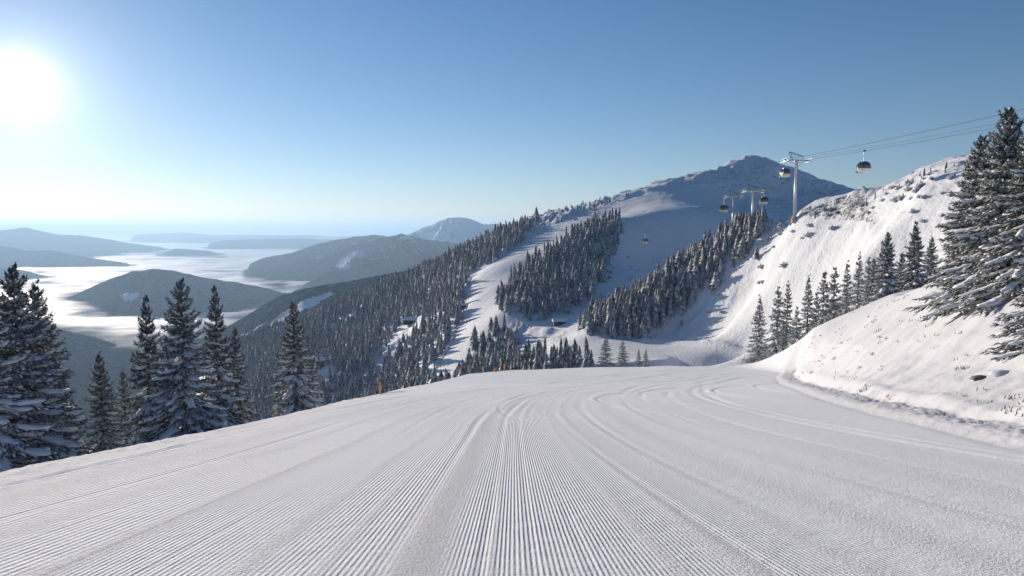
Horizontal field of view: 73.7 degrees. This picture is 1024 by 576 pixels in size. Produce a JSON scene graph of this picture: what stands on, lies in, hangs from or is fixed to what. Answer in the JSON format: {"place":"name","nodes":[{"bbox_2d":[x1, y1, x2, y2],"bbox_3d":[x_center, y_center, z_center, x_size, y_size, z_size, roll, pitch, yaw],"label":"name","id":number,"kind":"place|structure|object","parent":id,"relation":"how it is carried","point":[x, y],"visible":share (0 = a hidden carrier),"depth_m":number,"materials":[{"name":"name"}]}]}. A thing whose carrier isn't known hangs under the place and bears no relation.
{"place":"outdoors","nodes":[
{"label":"outdoors","id":0,"kind":"place"},
{"bbox_2d":[0,267,49,282],"bbox_3d":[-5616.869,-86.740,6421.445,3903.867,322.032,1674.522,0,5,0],"label":"hill","id":1,"kind":"structure","parent":0,"point":[32,276],"depth_m":6421.41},
{"bbox_2d":[0,246,129,277],"bbox_3d":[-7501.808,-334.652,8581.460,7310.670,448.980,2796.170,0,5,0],"label":"foothill","id":2,"kind":"structure","parent":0,"point":[10,256],"depth_m":8541.86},
{"bbox_2d":[1,329,159,406],"bbox_3d":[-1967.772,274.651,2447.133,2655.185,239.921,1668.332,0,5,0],"label":"valley hill","id":3,"kind":"structure","parent":0,"point":[84,350],"depth_m":2397.36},
{"bbox_2d":[0,227,165,257],"bbox_3d":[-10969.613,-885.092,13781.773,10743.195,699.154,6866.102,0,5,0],"label":"mountain","id":4,"kind":"structure","parent":0,"point":[28,239],"depth_m":12747.28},
{"bbox_2d":[13,240,247,445],"bbox_3d":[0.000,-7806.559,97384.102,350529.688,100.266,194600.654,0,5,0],"label":"valley floor","id":5,"kind":"structure","parent":0,"point":[85,408],"depth_m":2012.68,"materials":[{"name":"snow"}]},
{"bbox_2d":[51,269,285,354],"bbox_3d":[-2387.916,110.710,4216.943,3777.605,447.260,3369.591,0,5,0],"label":"rounded hill","id":6,"kind":"structure","parent":0,"point":[121,296],"depth_m":3900.67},
{"bbox_2d":[162,249,223,257],"bbox_3d":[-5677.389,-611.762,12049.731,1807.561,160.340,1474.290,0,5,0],"label":"fog islet","id":7,"kind":"object","parent":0,"point":[186,253],"visible":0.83,"depth_m":11823.67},
{"bbox_2d":[0,231,413,336],"bbox_3d":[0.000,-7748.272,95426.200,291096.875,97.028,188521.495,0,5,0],"label":"fog sea","id":8,"kind":"structure","parent":0,"point":[232,265],"depth_m":7502.39,"materials":[{"name":"white"}]},
{"bbox_2d":[180,236,313,242],"bbox_3d":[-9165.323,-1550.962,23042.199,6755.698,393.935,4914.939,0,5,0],"label":"fog island","id":9,"kind":"structure","parent":0,"point":[200,240],"depth_m":22698.87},
{"bbox_2d":[130,233,392,242],"bbox_3d":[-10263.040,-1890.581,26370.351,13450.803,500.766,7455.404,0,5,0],"label":"horizon ridge","id":10,"kind":"structure","parent":0,"point":[162,238],"depth_m":25973.17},
{"bbox_2d":[207,238,332,254],"bbox_3d":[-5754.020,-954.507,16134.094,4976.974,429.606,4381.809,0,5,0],"label":"fog island","id":11,"kind":"structure","parent":0,"point":[298,243],"depth_m":15795.73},
{"bbox_2d":[159,271,406,391],"bbox_3d":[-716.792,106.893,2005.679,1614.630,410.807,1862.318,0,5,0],"label":"forested ridge","id":12,"kind":"structure","parent":0,"point":[304,300],"depth_m":2116.67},
{"bbox_2d":[245,235,461,284],"bbox_3d":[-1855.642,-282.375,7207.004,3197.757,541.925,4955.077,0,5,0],"label":"distant spur","id":13,"kind":"structure","parent":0,"point":[258,269],"depth_m":7160.97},
{"bbox_2d":[263,234,458,293],"bbox_3d":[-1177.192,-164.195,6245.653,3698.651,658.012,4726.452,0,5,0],"label":"forested mountain","id":14,"kind":"structure","parent":0,"point":[391,254],"depth_m":6058.53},
{"bbox_2d":[408,217,507,243],"bbox_3d":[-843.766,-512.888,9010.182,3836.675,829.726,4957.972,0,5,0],"label":"snowy peak","id":15,"kind":"structure","parent":0,"point":[458,230],"depth_m":8293.01,"materials":[{"name":"snow"}]},
{"bbox_2d":[0,342,1023,575],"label":"groomed piste","id":16,"kind":"structure","parent":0,"point":[756,469],"depth_m":9.04,"materials":[{"name":"white"}]},
{"bbox_2d":[0,306,61,471],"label":"spruce tree","id":17,"kind":"object","parent":16,"relation":"on","point":[13,437],"visible":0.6,"depth_m":37.38,"materials":[{"name":"green plant"}]},
{"bbox_2d":[0,262,99,467],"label":"spruce tree","id":18,"kind":"object","parent":16,"relation":"on","point":[14,312],"visible":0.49,"depth_m":40.40,"materials":[{"name":"green plant"}]},
{"bbox_2d":[24,279,86,454],"bbox_3d":[-32.455,8.447,47.880,8.832,18.404,8.142,4,6,36],"label":"spruce tree","id":19,"kind":"object","parent":16,"relation":"on","point":[36,302],"visible":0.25,"depth_m":47.54,"materials":[{"name":"green plant"}]},
{"bbox_2d":[61,378,86,445],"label":"spruce tree","id":20,"kind":"object","parent":16,"relation":"on","point":[68,401],"visible":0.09,"depth_m":63.31,"materials":[{"name":"green plant"}]},
{"bbox_2d":[81,350,127,452],"bbox_3d":[-30.395,10.484,50.951,4.723,11.800,5.123,-2,5,-26],"label":"spruce tree","id":21,"kind":"object","parent":16,"relation":"on","point":[105,430],"visible":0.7,"depth_m":50.66,"materials":[{"name":"green plant"}]},
{"bbox_2d":[113,369,136,447],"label":"spruce tree","id":22,"kind":"object","parent":16,"relation":"on","point":[126,415],"visible":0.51,"depth_m":64.90,"materials":[{"name":"green plant"}]},
{"bbox_2d":[118,294,180,446],"bbox_3d":[-27.052,7.974,51.146,6.026,15.233,5.849,-1,5,-13],"label":"spruce tree","id":23,"kind":"object","parent":16,"relation":"on","point":[142,372],"visible":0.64,"depth_m":50.21,"materials":[{"name":"green plant"}]},
{"bbox_2d":[131,276,237,444],"bbox_3d":[-21.811,6.360,45.763,8.479,14.363,7.673,-4,7,-41],"label":"spruce tree","id":24,"kind":"object","parent":16,"relation":"on","point":[183,406],"visible":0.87,"depth_m":44.96,"materials":[{"name":"green plant"}]},
{"bbox_2d":[195,285,248,430],"bbox_3d":[-21.775,6.739,50.519,5.556,14.043,5.392,-2,5,-21],"label":"spruce tree","id":25,"kind":"object","parent":16,"relation":"on","point":[218,350],"visible":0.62,"depth_m":50.26,"materials":[{"name":"green plant"}]},
{"bbox_2d":[224,326,258,424],"bbox_3d":[-23.492,8.875,58.172,4.403,11.612,4.777,0,5,-3],"label":"spruce tree","id":26,"kind":"object","parent":16,"relation":"on","point":[236,356],"visible":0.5,"depth_m":57.66,"materials":[{"name":"green plant"}]},
{"bbox_2d":[264,301,324,417],"bbox_3d":[-19.368,7.666,60.780,6.707,13.214,7.411,-1,5,-13],"label":"spruce tree","id":27,"kind":"object","parent":16,"relation":"on","point":[295,395],"visible":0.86,"depth_m":60.23,"materials":[{"name":"green plant"}]},
{"bbox_2d":[305,348,326,408],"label":"spruce tree","id":28,"kind":"object","parent":16,"relation":"on","point":[312,377],"visible":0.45,"depth_m":74.87,"materials":[{"name":"green plant"}]},
{"bbox_2d":[0,0,1023,230],"label":"sky","id":29,"kind":"structure","parent":0,"point":[116,115],"materials":[{"name":"blue"}]},
{"bbox_2d":[142,154,1023,427],"bbox_3d":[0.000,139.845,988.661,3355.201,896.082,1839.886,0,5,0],"label":"mountain slopes","id":30,"kind":"structure","parent":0,"point":[702,336],"depth_m":283.83,"materials":[{"name":"snow"}]},
{"bbox_2d":[316,356,329,366],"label":"mountain hut","id":31,"kind":"object","parent":30,"relation":"on","point":[321,361],"visible":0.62,"depth_m":522.25,"materials":[{"name":"white glass"}]},
{"bbox_2d":[403,317,416,324],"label":"mountain hut","id":32,"kind":"object","parent":30,"relation":"on","point":[408,320],"visible":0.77,"depth_m":561.63,"materials":[{"name":"white glass"}]},
{"bbox_2d":[428,366,437,383],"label":"spruce tree","id":33,"kind":"object","parent":30,"relation":"on","point":[434,377],"visible":0.3,"depth_m":192.36,"materials":[{"name":"plant"}]},
{"bbox_2d":[458,360,466,375],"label":"spruce tree","id":34,"kind":"object","parent":30,"relation":"on","point":[463,370],"visible":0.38,"depth_m":198.11,"materials":[{"name":"plant"}]},
{"bbox_2d":[472,361,479,373],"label":"spruce tree","id":35,"kind":"object","parent":30,"relation":"on","point":[475,369],"visible":0.24,"depth_m":188.49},
{"bbox_2d":[487,349,497,371],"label":"spruce tree","id":36,"kind":"object","parent":30,"relation":"on","point":[493,363],"visible":0.53,"depth_m":227.95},
{"bbox_2d":[506,339,512,369],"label":"spruce tree","id":37,"kind":"object","parent":30,"relation":"on","point":[509,355],"visible":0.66,"depth_m":251.57,"materials":[{"name":"plant"}]},
{"bbox_2d":[520,343,529,365],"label":"spruce tree","id":38,"kind":"object","parent":30,"relation":"on","point":[525,353],"visible":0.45,"depth_m":228.24,"materials":[{"name":"plant"}]},
{"bbox_2d":[528,345,535,369],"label":"spruce tree","id":39,"kind":"object","parent":30,"relation":"on","point":[533,352],"visible":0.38,"depth_m":214.28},
{"bbox_2d":[532,340,543,369],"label":"spruce tree","id":40,"kind":"object","parent":30,"relation":"on","point":[538,358],"visible":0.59,"depth_m":196.41,"materials":[{"name":"plant"}]},
{"bbox_2d":[543,336,546,355],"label":"spruce tree","id":41,"kind":"object","parent":30,"relation":"on","point":[544,347],"visible":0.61,"depth_m":254.29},
{"bbox_2d":[543,352,549,368],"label":"spruce tree","id":42,"kind":"object","parent":30,"relation":"on","point":[546,365],"visible":0.43,"depth_m":185.95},
{"bbox_2d":[548,346,556,368],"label":"spruce tree","id":43,"kind":"object","parent":30,"relation":"on","point":[551,362],"visible":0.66,"depth_m":210.51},
{"bbox_2d":[555,339,562,368],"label":"spruce tree","id":44,"kind":"object","parent":30,"relation":"on","point":[560,351],"visible":0.49,"depth_m":204.61,"materials":[{"name":"plant"}]},
{"bbox_2d":[552,318,568,324],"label":"valley station","id":45,"kind":"object","parent":30,"relation":"on","point":[558,321],"visible":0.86,"depth_m":345.98,"materials":[{"name":"brown wood"}]},
{"bbox_2d":[559,354,564,368],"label":"spruce tree","id":46,"kind":"object","parent":30,"relation":"on","point":[561,363],"visible":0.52,"depth_m":192.47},
{"bbox_2d":[558,349,566,368],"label":"spruce tree","id":47,"kind":"object","parent":30,"relation":"on","point":[564,357],"visible":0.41,"depth_m":198.05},
{"bbox_2d":[563,337,571,367],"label":"spruce tree","id":48,"kind":"object","parent":30,"relation":"on","point":[566,349],"visible":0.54,"depth_m":219.99,"materials":[{"name":"plant"}]},
{"bbox_2d":[570,347,576,367],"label":"spruce tree","id":49,"kind":"object","parent":30,"relation":"on","point":[573,362],"visible":0.7,"depth_m":217.08,"materials":[{"name":"plant"}]},
{"bbox_2d":[572,338,578,358],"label":"spruce tree","id":50,"kind":"object","parent":30,"relation":"on","point":[574,345],"visible":0.39,"depth_m":230.99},
{"bbox_2d":[575,346,581,367],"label":"spruce tree","id":51,"kind":"object","parent":30,"relation":"on","point":[578,354],"visible":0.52,"depth_m":207.28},
{"bbox_2d":[580,348,590,367],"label":"spruce tree","id":52,"kind":"object","parent":30,"relation":"on","point":[585,364],"visible":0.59,"depth_m":187.55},
{"bbox_2d":[219,161,954,421],"bbox_3d":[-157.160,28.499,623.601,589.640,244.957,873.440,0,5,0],"label":"distant forest","id":53,"kind":"object","parent":30,"relation":"on","point":[534,279],"visible":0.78,"depth_m":471.57,"materials":[{"name":"plant"}]},
{"bbox_2d":[583,337,594,364],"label":"spruce tree","id":54,"kind":"object","parent":30,"relation":"on","point":[586,345],"visible":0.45,"depth_m":225.81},
{"bbox_2d":[589,349,594,366],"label":"spruce tree","id":55,"kind":"object","parent":30,"relation":"on","point":[591,361],"visible":0.55,"depth_m":201.08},
{"bbox_2d":[595,304,601,325],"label":"spruce tree","id":56,"kind":"object","parent":30,"relation":"on","point":[598,317],"visible":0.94,"depth_m":293.66,"materials":[{"name":"plant"}]},
{"bbox_2d":[596,334,614,366],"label":"spruce tree","id":57,"kind":"object","parent":30,"relation":"on","point":[605,354],"visible":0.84,"depth_m":207.06,"materials":[{"name":"green plant"}]},
{"bbox_2d":[612,341,630,366],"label":"spruce tree","id":58,"kind":"object","parent":30,"relation":"on","point":[621,362],"visible":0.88,"depth_m":207.10,"materials":[{"name":"green plant"}]},
{"bbox_2d":[621,302,628,324],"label":"spruce tree","id":59,"kind":"object","parent":30,"relation":"on","point":[624,315],"visible":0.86,"depth_m":290.75,"materials":[{"name":"plant"}]},
{"bbox_2d":[625,293,629,314],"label":"spruce tree","id":60,"kind":"object","parent":30,"relation":"on","point":[627,303],"visible":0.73,"depth_m":295.28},
{"bbox_2d":[632,311,636,334],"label":"spruce tree","id":61,"kind":"object","parent":30,"relation":"on","point":[634,321],"visible":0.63,"depth_m":282.99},
{"bbox_2d":[632,289,638,310],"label":"spruce tree","id":62,"kind":"object","parent":30,"relation":"on","point":[635,297],"visible":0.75,"depth_m":297.68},
{"bbox_2d":[634,349,642,366],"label":"spruce tree","id":63,"kind":"object","parent":30,"relation":"on","point":[638,362],"visible":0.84,"depth_m":209.49,"materials":[{"name":"green plant"}]},
{"bbox_2d":[641,349,649,366],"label":"spruce tree","id":64,"kind":"object","parent":30,"relation":"on","point":[645,362],"visible":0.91,"depth_m":210.43,"materials":[{"name":"green plant"}]},
{"bbox_2d":[656,293,664,317],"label":"spruce tree","id":65,"kind":"object","parent":30,"relation":"on","point":[659,304],"visible":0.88,"depth_m":288.14,"materials":[{"name":"plant"}]},
{"bbox_2d":[670,280,674,300],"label":"spruce tree","id":66,"kind":"object","parent":30,"relation":"on","point":[672,290],"visible":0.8,"depth_m":292.25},
{"bbox_2d":[672,282,682,305],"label":"spruce tree","id":67,"kind":"object","parent":30,"relation":"on","point":[676,297],"visible":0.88,"depth_m":289.07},
{"bbox_2d":[674,267,680,289],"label":"spruce tree","id":68,"kind":"object","parent":30,"relation":"on","point":[678,279],"visible":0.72,"depth_m":294.09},
{"bbox_2d":[692,256,700,276],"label":"spruce tree","id":69,"kind":"object","parent":30,"relation":"on","point":[696,263],"visible":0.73,"depth_m":290.99,"materials":[{"name":"plant"}]},
{"bbox_2d":[530,162,897,349],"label":"mountain scrub","id":70,"kind":"object","parent":30,"relation":"on","point":[610,271],"visible":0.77,"depth_m":643.08,"materials":[{"name":"plant"}]},
{"bbox_2d":[711,247,719,270],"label":"spruce tree","id":71,"kind":"object","parent":30,"relation":"on","point":[716,261],"visible":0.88,"depth_m":283.42,"materials":[{"name":"plant"}]},
{"bbox_2d":[720,225,728,248],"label":"spruce tree","id":72,"kind":"object","parent":30,"relation":"on","point":[725,233],"visible":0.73,"depth_m":287.12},
{"bbox_2d":[726,224,734,247],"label":"spruce tree","id":73,"kind":"object","parent":30,"relation":"on","point":[732,233],"visible":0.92,"depth_m":283.42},
{"bbox_2d":[725,190,743,221],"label":"lift tower","id":74,"kind":"structure","parent":30,"relation":"on","point":[733,202],"depth_m":297.67,"materials":[{"name":"metal"}]},
{"bbox_2d":[734,235,746,259],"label":"spruce tree","id":75,"kind":"object","parent":30,"relation":"on","point":[742,252],"visible":0.98,"depth_m":274.09,"materials":[{"name":"plant"}]},
{"bbox_2d":[746,226,753,248],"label":"spruce tree","id":76,"kind":"object","parent":30,"relation":"on","point":[749,242],"visible":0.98,"depth_m":273.33,"materials":[{"name":"plant"}]},
{"bbox_2d":[743,184,764,217],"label":"lift tower","id":77,"kind":"structure","parent":30,"relation":"on","point":[752,210],"depth_m":281.56,"materials":[{"name":"metal"}]},
{"bbox_2d":[742,294,769,362],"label":"spruce tree","id":78,"kind":"object","parent":30,"relation":"on","point":[757,347],"visible":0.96,"depth_m":191.22,"materials":[{"name":"green plant"}]},
{"bbox_2d":[752,213,761,237],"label":"spruce tree","id":79,"kind":"object","parent":30,"relation":"on","point":[756,230],"visible":0.99,"depth_m":272.85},
{"bbox_2d":[760,286,788,357],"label":"spruce tree","id":80,"kind":"object","parent":30,"relation":"on","point":[775,332],"visible":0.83,"depth_m":179.03,"materials":[{"name":"green plant"}]},
{"bbox_2d":[776,321,786,353],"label":"spruce tree","id":81,"kind":"object","parent":30,"relation":"on","point":[783,339],"visible":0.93,"depth_m":173.49,"materials":[{"name":"green plant"}]},
{"bbox_2d":[773,281,793,353],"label":"spruce tree","id":82,"kind":"object","parent":30,"relation":"on","point":[789,298],"visible":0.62,"depth_m":182.83,"materials":[{"name":"green plant"}]},
{"bbox_2d":[784,307,802,347],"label":"spruce tree","id":83,"kind":"object","parent":30,"relation":"on","point":[795,336],"visible":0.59,"depth_m":153.24,"materials":[{"name":"green plant"}]},
{"bbox_2d":[781,152,812,222],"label":"lift tower","id":84,"kind":"structure","parent":30,"relation":"on","point":[794,219],"depth_m":245.33,"materials":[{"name":"metal"}]},
{"bbox_2d":[556,127,997,261],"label":"haul rope","id":85,"kind":"object","parent":84,"relation":"attached to","point":[815,158],"visible":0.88,"depth_m":211.87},
{"bbox_2d":[759,188,768,204],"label":"gondola cabin","id":86,"kind":"object","parent":85,"relation":"hanging from","point":[764,201],"visible":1,"depth_m":278.44,"materials":[{"name":"metal"}]},
{"bbox_2d":[856,150,870,172],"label":"gondola cabin","id":87,"kind":"object","parent":85,"relation":"hanging from","point":[863,167],"visible":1,"depth_m":193.98,"materials":[{"name":"white metal"}]},
{"bbox_2d":[857,163,869,166],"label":"window","id":88,"kind":"structure","parent":87,"relation":"in","point":[860,164],"depth_m":193.70,"materials":[{"name":"black glass"}]},
{"bbox_2d":[553,109,1023,260],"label":"haul rope","id":89,"kind":"object","parent":84,"relation":"attached to","point":[818,153],"visible":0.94,"depth_m":199.30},
{"bbox_2d":[718,196,728,212],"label":"gondola cabin","id":90,"kind":"object","parent":89,"relation":"hanging from","point":[723,208],"visible":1,"depth_m":298.98,"materials":[{"name":"metal"}]},
{"bbox_2d":[779,159,790,177],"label":"gondola cabin","id":91,"kind":"object","parent":89,"relation":"hanging from","point":[784,172],"visible":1,"depth_m":244.47,"materials":[{"name":"metal"}]},
{"bbox_2d":[794,273,814,343],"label":"spruce tree","id":92,"kind":"object","parent":30,"relation":"on","point":[805,324],"visible":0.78,"depth_m":170.69,"materials":[{"name":"green plant"}]},
{"bbox_2d":[807,288,819,332],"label":"spruce tree","id":93,"kind":"object","parent":30,"relation":"on","point":[814,320],"visible":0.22,"depth_m":160.91,"materials":[{"name":"green plant"}]},
{"bbox_2d":[809,270,835,326],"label":"spruce tree","id":94,"kind":"object","parent":30,"relation":"on","point":[820,318],"visible":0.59,"depth_m":150.35,"materials":[{"name":"green plant"}]},
{"bbox_2d":[824,266,842,321],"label":"spruce tree","id":95,"kind":"object","parent":30,"relation":"on","point":[835,304],"visible":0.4,"depth_m":160.22,"materials":[{"name":"green plant"}]},
{"bbox_2d":[834,260,854,316],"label":"spruce tree","id":96,"kind":"object","parent":30,"relation":"on","point":[845,290],"visible":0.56,"depth_m":150.34,"materials":[{"name":"green plant"}]},
{"bbox_2d":[840,292,850,313],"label":"spruce tree","id":97,"kind":"object","parent":30,"relation":"on","point":[845,307],"visible":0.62,"depth_m":132.62,"materials":[{"name":"green plant"}]},
{"bbox_2d":[847,251,864,311],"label":"spruce tree","id":98,"kind":"object","parent":30,"relation":"on","point":[855,301],"visible":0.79,"depth_m":135.28,"materials":[{"name":"green plant"}]},
{"bbox_2d":[858,257,871,305],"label":"spruce tree","id":99,"kind":"object","parent":30,"relation":"on","point":[868,262],"visible":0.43,"depth_m":128.33,"materials":[{"name":"green plant"}]},
{"bbox_2d":[946,173,955,179],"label":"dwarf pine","id":100,"kind":"object","parent":30,"relation":"on","point":[951,176],"visible":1,"depth_m":172.83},
{"bbox_2d":[777,282,1023,449],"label":"snow bank","id":101,"kind":"structure","parent":0,"point":[921,380],"depth_m":32.91,"materials":[{"name":"snow"}]},
{"bbox_2d":[858,257,881,305],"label":"spruce tree","id":102,"kind":"object","parent":101,"relation":"on","point":[870,281],"visible":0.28,"depth_m":98.28,"materials":[{"name":"green plant"}]},
{"bbox_2d":[863,232,903,303],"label":"spruce tree","id":103,"kind":"object","parent":101,"relation":"on","point":[884,286],"visible":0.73,"depth_m":81.77,"materials":[{"name":"green plant"}]},
{"bbox_2d":[893,252,909,292],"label":"spruce tree","id":104,"kind":"object","parent":101,"relation":"on","point":[901,265],"visible":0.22,"depth_m":99.95,"materials":[{"name":"green plant"}]},
{"bbox_2d":[792,283,1023,416],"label":"dry grass","id":105,"kind":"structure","parent":101,"relation":"on","point":[1010,397],"depth_m":33.69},
{"bbox_2d":[894,221,930,290],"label":"spruce tree","id":106,"kind":"object","parent":101,"relation":"on","point":[913,269],"visible":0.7,"depth_m":83.69,"materials":[{"name":"green plant"}]},
{"bbox_2d":[921,236,939,282],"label":"spruce tree","id":107,"kind":"object","parent":101,"relation":"on","point":[930,252],"visible":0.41,"depth_m":95.77,"materials":[{"name":"green plant"}]},
{"bbox_2d":[902,134,1002,316],"bbox_3d":[27.592,-3.533,40.607,6.374,11.222,6.764,-3,6,-27],"label":"spruce tree","id":108,"kind":"object","parent":101,"relation":"on","point":[975,158],"visible":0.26,"depth_m":40.93,"materials":[{"name":"green plant"}]},
{"bbox_2d":[920,105,1023,323],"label":"spruce tree","id":109,"kind":"object","parent":101,"relation":"on","point":[1003,150],"visible":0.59,"depth_m":36.58,"materials":[{"name":"green plant"}]},
{"bbox_2d":[969,375,985,380],"bbox_3d":[17.146,3.270,24.892,0.805,0.171,0.622,0,5,0],"label":"stone","id":110,"kind":"object","parent":101,"relation":"on","point":[976,377],"visible":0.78,"depth_m":24.76,"materials":[{"name":"stone"}]},
{"bbox_2d":[950,133,1023,317],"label":"spruce tree","id":111,"kind":"object","parent":101,"relation":"on","point":[1004,284],"visible":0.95,"depth_m":33.97,"materials":[{"name":"green plant"}]},
{"bbox_2d":[988,370,1009,376],"bbox_3d":[17.594,3.026,24.315,0.969,0.204,0.749,0,5,0],"label":"stone","id":112,"kind":"object","parent":101,"relation":"on","point":[997,373],"visible":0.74,"depth_m":24.23,"materials":[{"name":"white"}]},
{"bbox_2d":[978,246,1023,361],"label":"spruce tree","id":113,"kind":"object","parent":101,"relation":"on","point":[1015,342],"visible":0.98,"depth_m":25.73,"materials":[{"name":"green plant"}]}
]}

